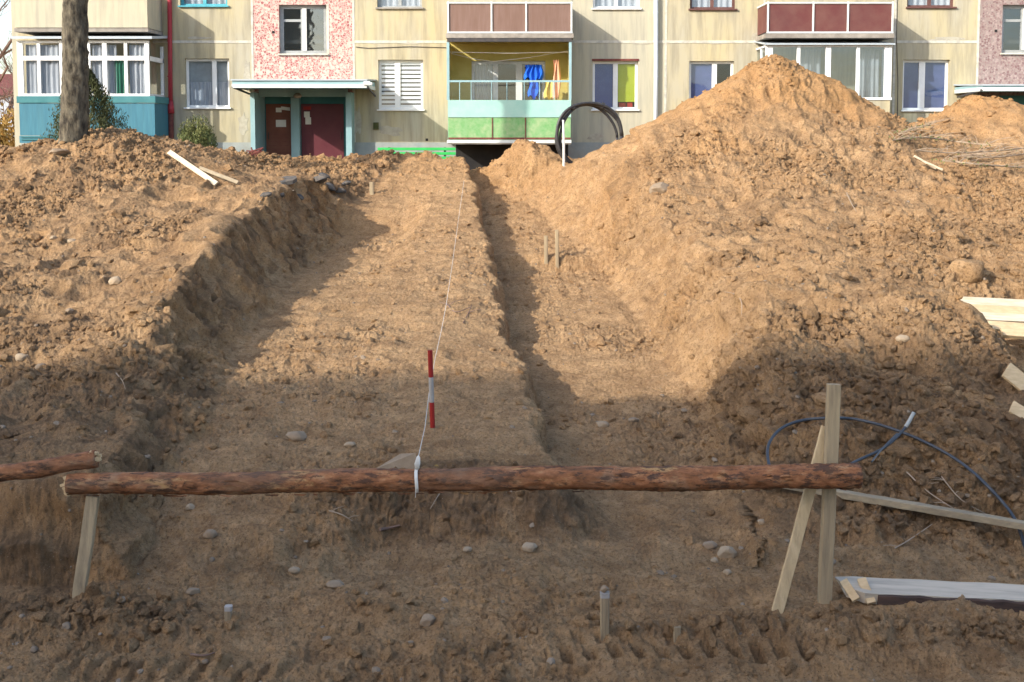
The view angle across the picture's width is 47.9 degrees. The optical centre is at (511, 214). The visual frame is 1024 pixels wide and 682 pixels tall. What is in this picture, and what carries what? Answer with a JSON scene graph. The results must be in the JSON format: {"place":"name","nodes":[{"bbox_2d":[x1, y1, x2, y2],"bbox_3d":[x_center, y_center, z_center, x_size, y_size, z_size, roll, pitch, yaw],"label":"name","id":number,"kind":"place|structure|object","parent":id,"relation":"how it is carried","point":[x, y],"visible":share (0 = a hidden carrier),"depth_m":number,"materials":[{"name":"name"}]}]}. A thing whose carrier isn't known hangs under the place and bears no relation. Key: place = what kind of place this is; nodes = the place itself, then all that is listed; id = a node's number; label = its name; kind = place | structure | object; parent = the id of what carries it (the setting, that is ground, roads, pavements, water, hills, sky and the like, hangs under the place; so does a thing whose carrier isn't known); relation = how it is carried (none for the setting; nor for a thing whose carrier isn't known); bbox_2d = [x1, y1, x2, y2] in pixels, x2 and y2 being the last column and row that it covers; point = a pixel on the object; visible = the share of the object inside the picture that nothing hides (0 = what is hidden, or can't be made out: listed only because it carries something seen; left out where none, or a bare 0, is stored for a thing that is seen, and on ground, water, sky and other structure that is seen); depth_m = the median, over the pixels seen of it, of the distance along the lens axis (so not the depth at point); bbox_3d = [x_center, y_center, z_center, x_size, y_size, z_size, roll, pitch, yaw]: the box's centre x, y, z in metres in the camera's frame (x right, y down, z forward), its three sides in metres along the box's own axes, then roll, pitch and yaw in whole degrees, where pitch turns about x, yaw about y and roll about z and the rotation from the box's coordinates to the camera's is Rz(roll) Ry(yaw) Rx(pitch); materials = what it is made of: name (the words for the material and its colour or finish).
{"place":"outdoors","nodes":[
{"label":"outdoors","id":0,"kind":"place"},
{"bbox_2d":[0,0,12,73],"label":"sky","id":1,"kind":"structure","parent":0,"point":[5,19],"materials":[{"name":"white"}]},
{"bbox_2d":[0,150,1023,681],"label":"ground","id":2,"kind":"structure","parent":0,"point":[600,540],"depth_m":10.65,"materials":[{"name":"soil"}]},
{"bbox_2d":[15,353,27,361],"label":"stone","id":3,"kind":"object","parent":2,"relation":"on","point":[19,357],"visible":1,"depth_m":12.86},
{"bbox_2d":[66,308,73,313],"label":"stone","id":4,"kind":"object","parent":2,"relation":"on","point":[70,310],"visible":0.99,"depth_m":14.70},
{"bbox_2d":[72,495,99,597],"bbox_3d":[-2.868,2.307,7.726,0.095,0.823,0.248,2,5,30],"label":"wooden stake","id":5,"kind":"object","parent":2,"relation":"on","point":[86,546],"visible":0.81,"depth_m":7.72,"materials":[{"name":"wood"}]},
{"bbox_2d":[60,462,862,497],"bbox_3d":[-0.346,1.797,7.762,5.377,0.241,0.199,0,4,0],"label":"log rail","id":6,"kind":"object","parent":5,"relation":"on","point":[768,477],"visible":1,"depth_m":7.70,"materials":[{"name":"brown wood"}]},
{"bbox_2d":[0,450,101,481],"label":"log rail","id":7,"kind":"object","parent":6,"relation":"on","point":[51,466],"visible":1,"depth_m":7.74,"materials":[{"name":"brown wood"}]},
{"bbox_2d":[414,183,463,497],"bbox_3d":[-0.896,0.647,16.622,0.117,1.550,18.044,0,4,-1],"label":"string line","id":8,"kind":"object","parent":6,"relation":"attached to","point":[417,463],"visible":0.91,"depth_m":7.72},
{"bbox_2d":[108,276,121,284],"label":"stone","id":9,"kind":"object","parent":2,"relation":"on","point":[115,280],"visible":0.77,"depth_m":15.70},
{"bbox_2d":[185,503,194,509],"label":"stone","id":10,"kind":"object","parent":2,"relation":"on","point":[189,506],"visible":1,"depth_m":9.29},
{"bbox_2d":[0,128,380,257],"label":"dirt mound","id":11,"kind":"object","parent":2,"relation":"on","point":[320,198],"visible":0.77,"depth_m":21.93,"materials":[{"name":"soil"}]},
{"bbox_2d":[48,149,68,154],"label":"stone","id":12,"kind":"object","parent":11,"relation":"on","point":[60,151],"visible":0.99,"depth_m":22.34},
{"bbox_2d":[58,0,88,144],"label":"tree","id":13,"kind":"object","parent":11,"relation":"on","point":[74,112],"visible":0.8,"depth_m":22.67,"materials":[{"name":"brown plant"}]},
{"bbox_2d":[39,68,130,139],"bbox_3d":[-10.595,-2.235,28.516,2.253,3.004,2.254,0,4,0],"label":"conifer bush","id":14,"kind":"object","parent":11,"relation":"on","point":[102,116],"visible":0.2,"depth_m":28.32,"materials":[{"name":"plant"}]},
{"bbox_2d":[167,150,218,185],"bbox_3d":[-6.062,-0.893,21.837,1.528,0.657,0.090,3,5,40],"label":"white board","id":15,"kind":"object","parent":11,"relation":"on","point":[187,164],"visible":1,"depth_m":21.82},
{"bbox_2d":[177,114,217,147],"bbox_3d":[-7.640,-1.591,27.964,0.995,1.787,0.978,0,4,0],"label":"juniper bush","id":16,"kind":"object","parent":11,"relation":"on","point":[198,134],"visible":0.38,"depth_m":27.75,"materials":[{"name":"plant"}]},
{"bbox_2d":[198,166,239,183],"bbox_3d":[-5.478,-0.736,21.503,1.150,0.315,0.068,3,5,38],"label":"board","id":17,"kind":"object","parent":11,"relation":"on","point":[219,175],"visible":1,"depth_m":21.47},
{"bbox_2d":[246,147,262,156],"bbox_3d":[-5.855,-1.423,26.180,0.412,0.228,0.066,0,4,0],"label":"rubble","id":18,"kind":"object","parent":11,"relation":"on","point":[255,151],"visible":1,"depth_m":26.16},
{"bbox_2d":[279,176,296,184],"bbox_3d":[-4.343,-0.655,22.141,0.437,0.112,0.433,0,18,0],"label":"concrete slab","id":19,"kind":"object","parent":11,"relation":"on","point":[288,180],"depth_m":22.04,"materials":[{"name":"concrete"}]},
{"bbox_2d":[313,175,326,183],"bbox_3d":[-4.035,-0.724,24.092,0.365,0.173,0.272,-12,-12,1],"label":"asphalt chunk","id":20,"kind":"object","parent":11,"relation":"on","point":[320,179],"visible":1,"depth_m":24.00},
{"bbox_2d":[319,172,329,178],"bbox_3d":[-4.062,-0.832,24.967,0.271,0.131,0.225,27,18,-2],"label":"asphalt chunk","id":21,"kind":"object","parent":11,"relation":"on","point":[325,175],"visible":0.61,"depth_m":24.90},
{"bbox_2d":[325,182,335,190],"bbox_3d":[-3.869,-0.590,24.466,0.301,0.163,0.248,24,5,-2],"label":"asphalt chunk","id":22,"kind":"object","parent":11,"relation":"on","point":[331,187],"visible":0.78,"depth_m":24.38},
{"bbox_2d":[335,188,346,192],"bbox_3d":[-3.712,-0.500,24.718,0.329,0.140,0.209,-1,-14,0],"label":"asphalt chunk","id":23,"kind":"object","parent":11,"relation":"on","point":[340,190],"visible":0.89,"depth_m":24.62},
{"bbox_2d":[185,588,199,594],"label":"stone","id":24,"kind":"object","parent":2,"relation":"on","point":[191,591],"visible":1,"depth_m":8.06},
{"bbox_2d":[190,652,214,655],"bbox_3d":[-1.943,2.758,7.221,0.156,0.025,0.039,0,4,4],"label":"root","id":25,"kind":"object","parent":2,"relation":"on","point":[192,654],"visible":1,"depth_m":7.21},
{"bbox_2d":[203,529,216,538],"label":"stone","id":26,"kind":"object","parent":2,"relation":"on","point":[210,534],"visible":1,"depth_m":8.77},
{"bbox_2d":[224,604,232,620],"bbox_3d":[-1.894,2.723,7.704,0.048,0.220,0.048,0,4,0],"label":"survey peg","id":27,"kind":"object","parent":2,"relation":"on","point":[228,610],"visible":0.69,"depth_m":7.68,"materials":[{"name":"white paint"}]},
{"bbox_2d":[260,192,271,196],"bbox_3d":[-4.327,-0.353,20.252,0.211,0.097,0.164,-6,23,0],"label":"asphalt chunk","id":28,"kind":"object","parent":2,"relation":"on","point":[265,194],"visible":1,"depth_m":20.20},
{"bbox_2d":[288,566,299,573],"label":"stone","id":29,"kind":"object","parent":2,"relation":"on","point":[294,570],"visible":1,"depth_m":8.46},
{"bbox_2d":[285,431,306,441],"bbox_3d":[-1.992,2.051,10.629,0.205,0.114,0.168,0,4,0],"label":"stone","id":30,"kind":"object","parent":2,"relation":"on","point":[294,436],"visible":1,"depth_m":10.57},
{"bbox_2d":[326,580,343,587],"bbox_3d":[-1.269,2.653,8.278,0.136,0.041,0.124,0,4,0],"label":"stone","id":31,"kind":"object","parent":2,"relation":"on","point":[335,583],"visible":1,"depth_m":8.25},
{"bbox_2d":[329,506,352,520],"bbox_3d":[-1.308,2.346,9.043,0.259,0.100,0.066,1,4,17],"label":"root","id":32,"kind":"object","parent":2,"relation":"on","point":[333,511],"visible":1,"depth_m":9.03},
{"bbox_2d":[344,442,355,447],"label":"stone","id":33,"kind":"object","parent":2,"relation":"on","point":[349,444],"visible":1,"depth_m":10.31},
{"bbox_2d":[369,182,373,194],"bbox_3d":[-3.076,-0.524,25.316,0.103,0.387,0.098,0,4,0],"label":"back stake","id":34,"kind":"object","parent":2,"relation":"on","point":[371,185],"visible":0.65,"depth_m":25.27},
{"bbox_2d":[379,524,399,530],"bbox_3d":[-0.970,2.470,9.092,0.169,0.035,0.047,-2,4,-26],"label":"root","id":35,"kind":"object","parent":2,"relation":"on","point":[385,528],"visible":1,"depth_m":9.09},
{"bbox_2d":[378,453,415,468],"bbox_3d":[-0.953,2.059,9.649,0.365,0.155,0.210,0,4,0],"label":"stone","id":36,"kind":"object","parent":2,"relation":"on","point":[405,460],"visible":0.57,"depth_m":9.57,"materials":[{"name":"stone"}]},
{"bbox_2d":[378,147,455,158],"bbox_3d":[-2.530,-1.324,30.397,2.068,0.900,0.550,0,4,0],"label":"fence","id":37,"kind":"object","parent":2,"relation":"on","point":[444,153],"visible":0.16,"depth_m":30.55,"materials":[{"name":"metal"}]},
{"bbox_2d":[419,614,435,626],"bbox_3d":[-0.560,2.703,7.662,0.112,0.086,0.101,0,4,0],"label":"stone","id":38,"kind":"object","parent":2,"relation":"on","point":[427,620],"visible":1,"depth_m":7.63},
{"bbox_2d":[428,350,434,427],"bbox_3d":[-0.760,1.643,10.858,0.047,0.742,0.075,4,5,43],"label":"marker stake","id":39,"kind":"object","parent":2,"relation":"on","point":[431,389],"visible":1,"depth_m":10.84,"materials":[{"name":"red paint"}]},
{"bbox_2d":[440,300,469,311],"bbox_3d":[-0.797,1.280,16.250,0.279,0.125,0.452,-3,5,-36],"label":"root","id":40,"kind":"object","parent":2,"relation":"on","point":[450,307],"visible":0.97,"depth_m":16.20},
{"bbox_2d":[463,546,471,552],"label":"stone","id":41,"kind":"object","parent":2,"relation":"on","point":[467,549],"visible":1,"depth_m":8.70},
{"bbox_2d":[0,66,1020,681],"bbox_3d":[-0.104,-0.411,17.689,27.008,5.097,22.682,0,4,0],"label":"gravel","id":42,"kind":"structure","parent":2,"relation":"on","point":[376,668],"depth_m":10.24,"materials":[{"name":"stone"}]},
{"bbox_2d":[0,54,1023,681],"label":"loose clods","id":43,"kind":"object","parent":2,"relation":"on","point":[148,606],"visible":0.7,"depth_m":11.52,"materials":[{"name":"soil"}]},
{"bbox_2d":[460,139,578,200],"bbox_3d":[0.200,-1.133,28.070,2.862,1.418,2.970,0,4,0],"label":"dirt mound","id":44,"kind":"object","parent":2,"relation":"on","point":[526,161],"visible":0.8,"depth_m":27.27,"materials":[{"name":"soil"}]},
{"bbox_2d":[522,542,536,552],"bbox_3d":[0.134,2.533,8.745,0.118,0.081,0.110,0,4,0],"label":"stone","id":45,"kind":"object","parent":2,"relation":"on","point":[527,547],"visible":1,"depth_m":8.71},
{"bbox_2d":[544,236,547,263],"bbox_3d":[0.655,0.722,22.160,0.080,0.634,0.074,0,4,0],"label":"back stake","id":46,"kind":"object","parent":2,"relation":"on","point":[545,249],"visible":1,"depth_m":22.12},
{"bbox_2d":[555,230,558,267],"bbox_3d":[0.865,0.688,22.114,0.079,0.789,0.067,0,4,0],"label":"back stake","id":47,"kind":"object","parent":2,"relation":"on","point":[557,248],"visible":1,"depth_m":22.08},
{"bbox_2d":[562,120,564,166],"bbox_3d":[1.192,-1.635,26.549,0.064,1.093,0.055,-2,4,-22],"label":"white pole","id":48,"kind":"object","parent":2,"relation":"on","point":[563,131],"visible":1,"depth_m":26.53,"materials":[{"name":"paint"}]},
{"bbox_2d":[555,101,623,162],"bbox_3d":[1.807,-1.823,26.915,1.713,1.630,0.222,-1,4,-16],"label":"pipe coil","id":49,"kind":"object","parent":2,"relation":"on","point":[602,107],"visible":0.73,"depth_m":26.78,"materials":[{"name":"black plastic"}]},
{"bbox_2d":[596,421,608,427],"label":"stone","id":50,"kind":"object","parent":2,"relation":"on","point":[601,424],"visible":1,"depth_m":12.27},
{"bbox_2d":[600,591,609,640],"bbox_3d":[0.602,2.630,7.484,0.060,0.362,0.059,0,4,0],"label":"survey peg","id":51,"kind":"object","parent":2,"relation":"on","point":[604,614],"visible":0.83,"depth_m":7.46,"materials":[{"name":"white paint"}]},
{"bbox_2d":[600,585,608,592],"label":"pebble","id":52,"kind":"object","parent":51,"relation":"on","point":[604,588],"visible":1,"depth_m":7.45,"materials":[{"name":"stone"}]},
{"bbox_2d":[628,417,638,421],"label":"stone","id":53,"kind":"object","parent":2,"relation":"on","point":[633,419],"visible":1,"depth_m":12.27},
{"bbox_2d":[673,626,680,642],"bbox_3d":[1.062,2.716,7.416,0.045,0.138,0.044,0,4,0],"label":"survey peg","id":54,"kind":"object","parent":2,"relation":"on","point":[677,632],"visible":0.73,"depth_m":7.39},
{"bbox_2d":[702,541,716,549],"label":"stone","id":55,"kind":"object","parent":2,"relation":"on","point":[709,545],"visible":1,"depth_m":8.95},
{"bbox_2d":[717,546,736,557],"bbox_3d":[1.647,2.592,8.833,0.148,0.120,0.131,0,4,0],"label":"stone","id":56,"kind":"object","parent":2,"relation":"on","point":[726,552],"visible":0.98,"depth_m":8.78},
{"bbox_2d":[723,569,730,574],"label":"stone","id":57,"kind":"object","parent":2,"relation":"on","point":[727,571],"visible":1,"depth_m":8.41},
{"bbox_2d":[757,519,764,524],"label":"stone","id":58,"kind":"object","parent":2,"relation":"on","point":[760,521],"visible":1,"depth_m":9.23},
{"bbox_2d":[771,425,824,613],"bbox_3d":[1.953,2.163,7.849,0.621,1.397,0.065,-3,5,-36],"label":"brace board","id":59,"kind":"object","parent":2,"relation":"on","point":[793,550],"visible":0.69,"depth_m":7.83,"materials":[{"name":"wood"}]},
{"bbox_2d":[579,54,1023,284],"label":"dirt mound","id":60,"kind":"object","parent":2,"relation":"on","point":[774,110],"visible":0.86,"depth_m":22.86,"materials":[{"name":"soil"}]},
{"bbox_2d":[649,182,668,193],"bbox_3d":[2.779,-0.472,21.668,0.385,0.284,0.414,0,4,0],"label":"stone","id":61,"kind":"object","parent":60,"relation":"on","point":[660,187],"visible":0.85,"depth_m":21.54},
{"bbox_2d":[891,117,953,135],"bbox_3d":[8.942,-1.895,24.768,0.738,0.427,3.619,2,5,32],"label":"cut branch","id":62,"kind":"object","parent":60,"relation":"on","point":[928,124],"visible":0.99,"depth_m":24.62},
{"bbox_2d":[914,155,935,168],"bbox_3d":[8.044,-1.018,22.435,0.441,0.275,0.074,0,4,0],"label":"white stick","id":63,"kind":"object","parent":60,"relation":"on","point":[919,159],"visible":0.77,"depth_m":22.40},
{"bbox_2d":[925,162,942,170],"bbox_3d":[8.139,-0.934,22.210,0.327,0.175,0.074,0,4,0],"label":"white stick","id":64,"kind":"object","parent":60,"relation":"on","point":[934,166],"visible":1,"depth_m":22.18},
{"bbox_2d":[889,129,1014,148],"bbox_3d":[8.834,-1.577,23.949,2.842,0.408,1.263,-1,4,-11],"label":"cut branch","id":65,"kind":"object","parent":60,"relation":"on","point":[938,138],"visible":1,"depth_m":23.96,"materials":[{"name":"wood"}]},
{"bbox_2d":[914,141,1023,153],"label":"cut branch","id":66,"kind":"object","parent":60,"relation":"on","point":[978,151],"visible":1,"depth_m":23.27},
{"bbox_2d":[817,383,840,603],"bbox_3d":[2.162,2.032,7.878,0.143,1.761,0.104,0,4,0],"label":"wooden post","id":67,"kind":"object","parent":2,"relation":"on","point":[828,496],"visible":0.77,"depth_m":7.85,"materials":[{"name":"wood"}]},
{"bbox_2d":[766,411,1023,548],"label":"black cable","id":68,"kind":"object","parent":2,"relation":"on","point":[900,432],"visible":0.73,"depth_m":9.93,"materials":[{"name":"grey plastic"}]},
{"bbox_2d":[871,433,897,461],"bbox_3d":[3.127,1.955,9.691,0.034,0.130,0.578,3,5,38],"label":"dark wire","id":69,"kind":"object","parent":68,"relation":"attached to","point":[883,447],"visible":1,"depth_m":9.70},
{"bbox_2d":[895,335,909,341],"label":"stone","id":70,"kind":"object","parent":2,"relation":"on","point":[903,338],"visible":1,"depth_m":12.40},
{"bbox_2d":[782,488,1023,529],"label":"long batten","id":71,"kind":"object","parent":2,"relation":"on","point":[935,510],"visible":0.71,"depth_m":9.16,"materials":[{"name":"wood"}]},
{"bbox_2d":[883,524,931,548],"bbox_3d":[3.091,2.490,8.887,0.656,0.054,0.081,-3,5,-38],"label":"root","id":72,"kind":"object","parent":2,"relation":"on","point":[907,540],"visible":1,"depth_m":8.77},
{"bbox_2d":[835,576,1023,611],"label":"grey plank","id":73,"kind":"object","parent":2,"relation":"on","point":[879,591],"visible":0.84,"depth_m":7.92,"materials":[{"name":"wood"}]},
{"bbox_2d":[906,472,952,507],"bbox_3d":[3.450,2.273,9.451,0.141,0.168,0.605,-1,4,-11],"label":"root","id":74,"kind":"object","parent":2,"relation":"on","point":[930,493],"visible":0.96,"depth_m":9.40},
{"bbox_2d":[931,476,985,513],"bbox_3d":[3.653,2.306,9.426,0.161,0.249,0.458,-4,5,-42],"label":"root","id":75,"kind":"object","parent":2,"relation":"on","point":[943,479],"visible":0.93,"depth_m":9.45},
{"bbox_2d":[947,259,983,283],"bbox_3d":[6.455,0.826,16.433,0.530,0.406,0.556,2,4,27],"label":"soil lump","id":76,"kind":"object","parent":2,"relation":"on","point":[969,271],"visible":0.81,"depth_m":16.19,"materials":[{"name":"soil"}]},
{"bbox_2d":[908,95,1023,185],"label":"dirt mound","id":77,"kind":"object","parent":2,"relation":"on","point":[1004,121],"visible":0.6,"depth_m":25.59,"materials":[{"name":"soil"}]},
{"bbox_2d":[932,152,1023,169],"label":"cut branch","id":78,"kind":"object","parent":77,"relation":"on","point":[974,163],"visible":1,"depth_m":22.64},
{"bbox_2d":[957,148,1023,158],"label":"cut branch","id":79,"kind":"object","parent":77,"relation":"on","point":[985,155],"visible":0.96,"depth_m":23.20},
{"bbox_2d":[961,296,1023,306],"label":"sawn board","id":80,"kind":"object","parent":2,"relation":"on","point":[997,301],"visible":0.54,"depth_m":15.39,"materials":[{"name":"wood"}]},
{"bbox_2d":[971,304,1023,313],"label":"sawn board","id":81,"kind":"object","parent":2,"relation":"on","point":[998,309],"visible":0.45,"depth_m":15.07,"materials":[{"name":"brown wood"}]},
{"bbox_2d":[987,320,1023,330],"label":"sawn board","id":82,"kind":"object","parent":2,"relation":"on","point":[997,325],"visible":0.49,"depth_m":14.55,"materials":[{"name":"brown wood"}]},
{"bbox_2d":[981,312,1023,322],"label":"sawn board","id":83,"kind":"object","parent":82,"relation":"on","point":[1007,317],"visible":0.67,"depth_m":14.74,"materials":[{"name":"wood"}]},
{"bbox_2d":[1000,328,1023,338],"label":"sawn board","id":84,"kind":"object","parent":2,"relation":"on","point":[1011,333],"visible":1,"depth_m":14.32,"materials":[{"name":"brown wood"}]},
{"bbox_2d":[1002,363,1023,390],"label":"sawn board","id":85,"kind":"object","parent":2,"relation":"on","point":[1012,374],"visible":1,"depth_m":11.69,"materials":[{"name":"brown wood"}]},
{"bbox_3d":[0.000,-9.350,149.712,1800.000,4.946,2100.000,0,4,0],"label":"surrounding ground","id":86,"kind":"structure","parent":0,"visible":0},
{"bbox_2d":[0,27,13,121],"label":"bare tree","id":87,"kind":"object","parent":86,"relation":"on","point":[11,101],"visible":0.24,"depth_m":50.43,"materials":[{"name":"plant"}]},
{"bbox_2d":[0,0,13,99],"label":"bare tree","id":88,"kind":"object","parent":86,"relation":"on","point":[4,51],"visible":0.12,"depth_m":41.50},
{"bbox_2d":[0,74,13,141],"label":"distant house","id":89,"kind":"structure","parent":86,"relation":"on","point":[10,85],"depth_m":60.42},
{"bbox_2d":[0,102,14,146],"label":"autumn bush","id":90,"kind":"object","parent":86,"relation":"on","point":[6,137],"visible":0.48,"depth_m":35.67,"materials":[{"name":"yellow plant"}]},
{"bbox_2d":[11,0,1023,169],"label":"apartment building","id":91,"kind":"structure","parent":86,"relation":"on","point":[328,78],"depth_m":31.74,"materials":[{"name":"concrete"}]},
{"bbox_2d":[178,0,228,6],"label":"window","id":92,"kind":"structure","parent":91,"relation":"in","point":[184,3],"depth_m":31.79,"materials":[{"name":"glass"}]},
{"bbox_2d":[184,59,230,108],"bbox_3d":[-8.417,-3.621,31.908,1.299,1.389,0.305,0,4,0],"label":"window","id":93,"kind":"structure","parent":91,"relation":"in","point":[207,80],"depth_m":32.02,"materials":[{"name":"glass"}]},
{"bbox_2d":[266,104,290,155],"bbox_3d":[-6.597,-1.982,32.638,0.725,2.301,0.098,0,4,0],"label":"door","id":94,"kind":"structure","parent":91,"relation":"in","point":[278,116],"depth_m":32.61,"materials":[{"name":"wood"}]},
{"bbox_2d":[278,5,328,55],"bbox_3d":[-5.744,-5.080,31.788,1.417,1.395,0.270,0,4,0],"label":"window","id":95,"kind":"structure","parent":91,"relation":"in","point":[303,20],"depth_m":31.85,"materials":[{"name":"white plastic"}]},
{"bbox_2d":[301,104,343,158],"bbox_3d":[-5.364,-1.982,32.638,1.196,2.301,0.098,0,4,0],"label":"door","id":96,"kind":"structure","parent":91,"relation":"in","point":[322,125],"depth_m":32.61,"materials":[{"name":"red metal"}]},
{"bbox_2d":[375,0,423,8],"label":"window","id":97,"kind":"structure","parent":91,"relation":"in","point":[382,4],"depth_m":31.87,"materials":[{"name":"glass"}]},
{"bbox_2d":[377,60,424,110],"bbox_3d":[-3.074,-3.575,31.883,1.317,1.407,0.250,0,4,0],"label":"window","id":98,"kind":"structure","parent":91,"relation":"in","point":[397,107],"depth_m":31.97,"materials":[{"name":"white plastic"}]},
{"bbox_2d":[451,51,565,61],"bbox_3d":[-0.067,-4.286,31.076,3.194,0.308,0.414,0,4,0],"label":"clothes line","id":99,"kind":"object","parent":91,"relation":"attached to","point":[509,59],"visible":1,"depth_m":31.26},
{"bbox_2d":[552,60,560,99],"bbox_3d":[1.206,-3.608,31.224,0.253,1.171,0.100,0,4,0],"label":"peach cloth","id":100,"kind":"object","parent":99,"relation":"hanging from","point":[557,74],"visible":0.88,"depth_m":31.23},
{"bbox_2d":[472,61,544,99],"bbox_3d":[-0.097,-3.212,32.020,2.031,2.079,0.232,0,4,0],"label":"balcony door","id":101,"kind":"structure","parent":91,"relation":"in","point":[481,70],"depth_m":31.90,"materials":[{"name":"white paint"}]},
{"bbox_2d":[524,65,543,86],"bbox_3d":[0.594,-3.774,31.413,0.548,0.615,0.100,0,4,0],"label":"blue cloth","id":102,"kind":"object","parent":91,"relation":"hanging from","point":[533,72],"visible":0.94,"depth_m":31.41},
{"bbox_2d":[528,82,540,99],"bbox_3d":[0.604,-3.386,31.491,0.357,0.572,0.100,0,4,0],"label":"blue cloth","id":103,"kind":"object","parent":91,"relation":"hanging from","point":[533,92],"visible":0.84,"depth_m":31.49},
{"bbox_2d":[544,82,553,99],"bbox_3d":[1.019,-3.344,31.343,0.321,0.622,0.100,0,4,0],"label":"yellow cloth","id":104,"kind":"object","parent":91,"relation":"hanging from","point":[548,91],"visible":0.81,"depth_m":31.35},
{"bbox_2d":[591,59,638,110],"bbox_3d":[2.853,-3.591,31.942,1.334,1.432,0.370,0,4,0],"label":"window","id":105,"kind":"structure","parent":91,"relation":"in","point":[615,81],"depth_m":31.98,"materials":[{"name":"glass"}]},
{"bbox_2d":[591,0,641,9],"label":"window","id":106,"kind":"structure","parent":91,"relation":"in","point":[597,4],"depth_m":31.80,"materials":[{"name":"glass"}]},
{"bbox_2d":[689,61,732,97],"bbox_3d":[5.511,-3.581,31.976,1.237,1.337,0.064,0,4,0],"label":"window","id":107,"kind":"structure","parent":91,"relation":"in","point":[702,74],"depth_m":31.98,"materials":[{"name":"glass"}]},
{"bbox_2d":[688,0,736,9],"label":"window","id":108,"kind":"structure","parent":91,"relation":"in","point":[694,4],"depth_m":31.87,"materials":[{"name":"glass"}]},
{"bbox_2d":[901,60,947,111],"bbox_3d":[11.438,-3.566,31.884,1.370,1.424,0.250,0,4,0],"label":"window","id":109,"kind":"structure","parent":91,"relation":"in","point":[925,82],"depth_m":31.99,"materials":[{"name":"glass"}]},
{"bbox_2d":[906,0,956,8],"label":"window","id":110,"kind":"structure","parent":91,"relation":"in","point":[911,4],"depth_m":31.80,"materials":[{"name":"glass"}]},
{"bbox_2d":[1000,5,1023,54],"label":"window","id":111,"kind":"structure","parent":91,"relation":"in","point":[1021,41],"depth_m":31.85,"materials":[{"name":"white plastic"}]},
{"bbox_2d":[1008,401,1023,418],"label":"sawn board","id":112,"kind":"object","parent":86,"relation":"on","point":[1016,408],"visible":0.86,"depth_m":10.75,"materials":[{"name":"brown wood"}]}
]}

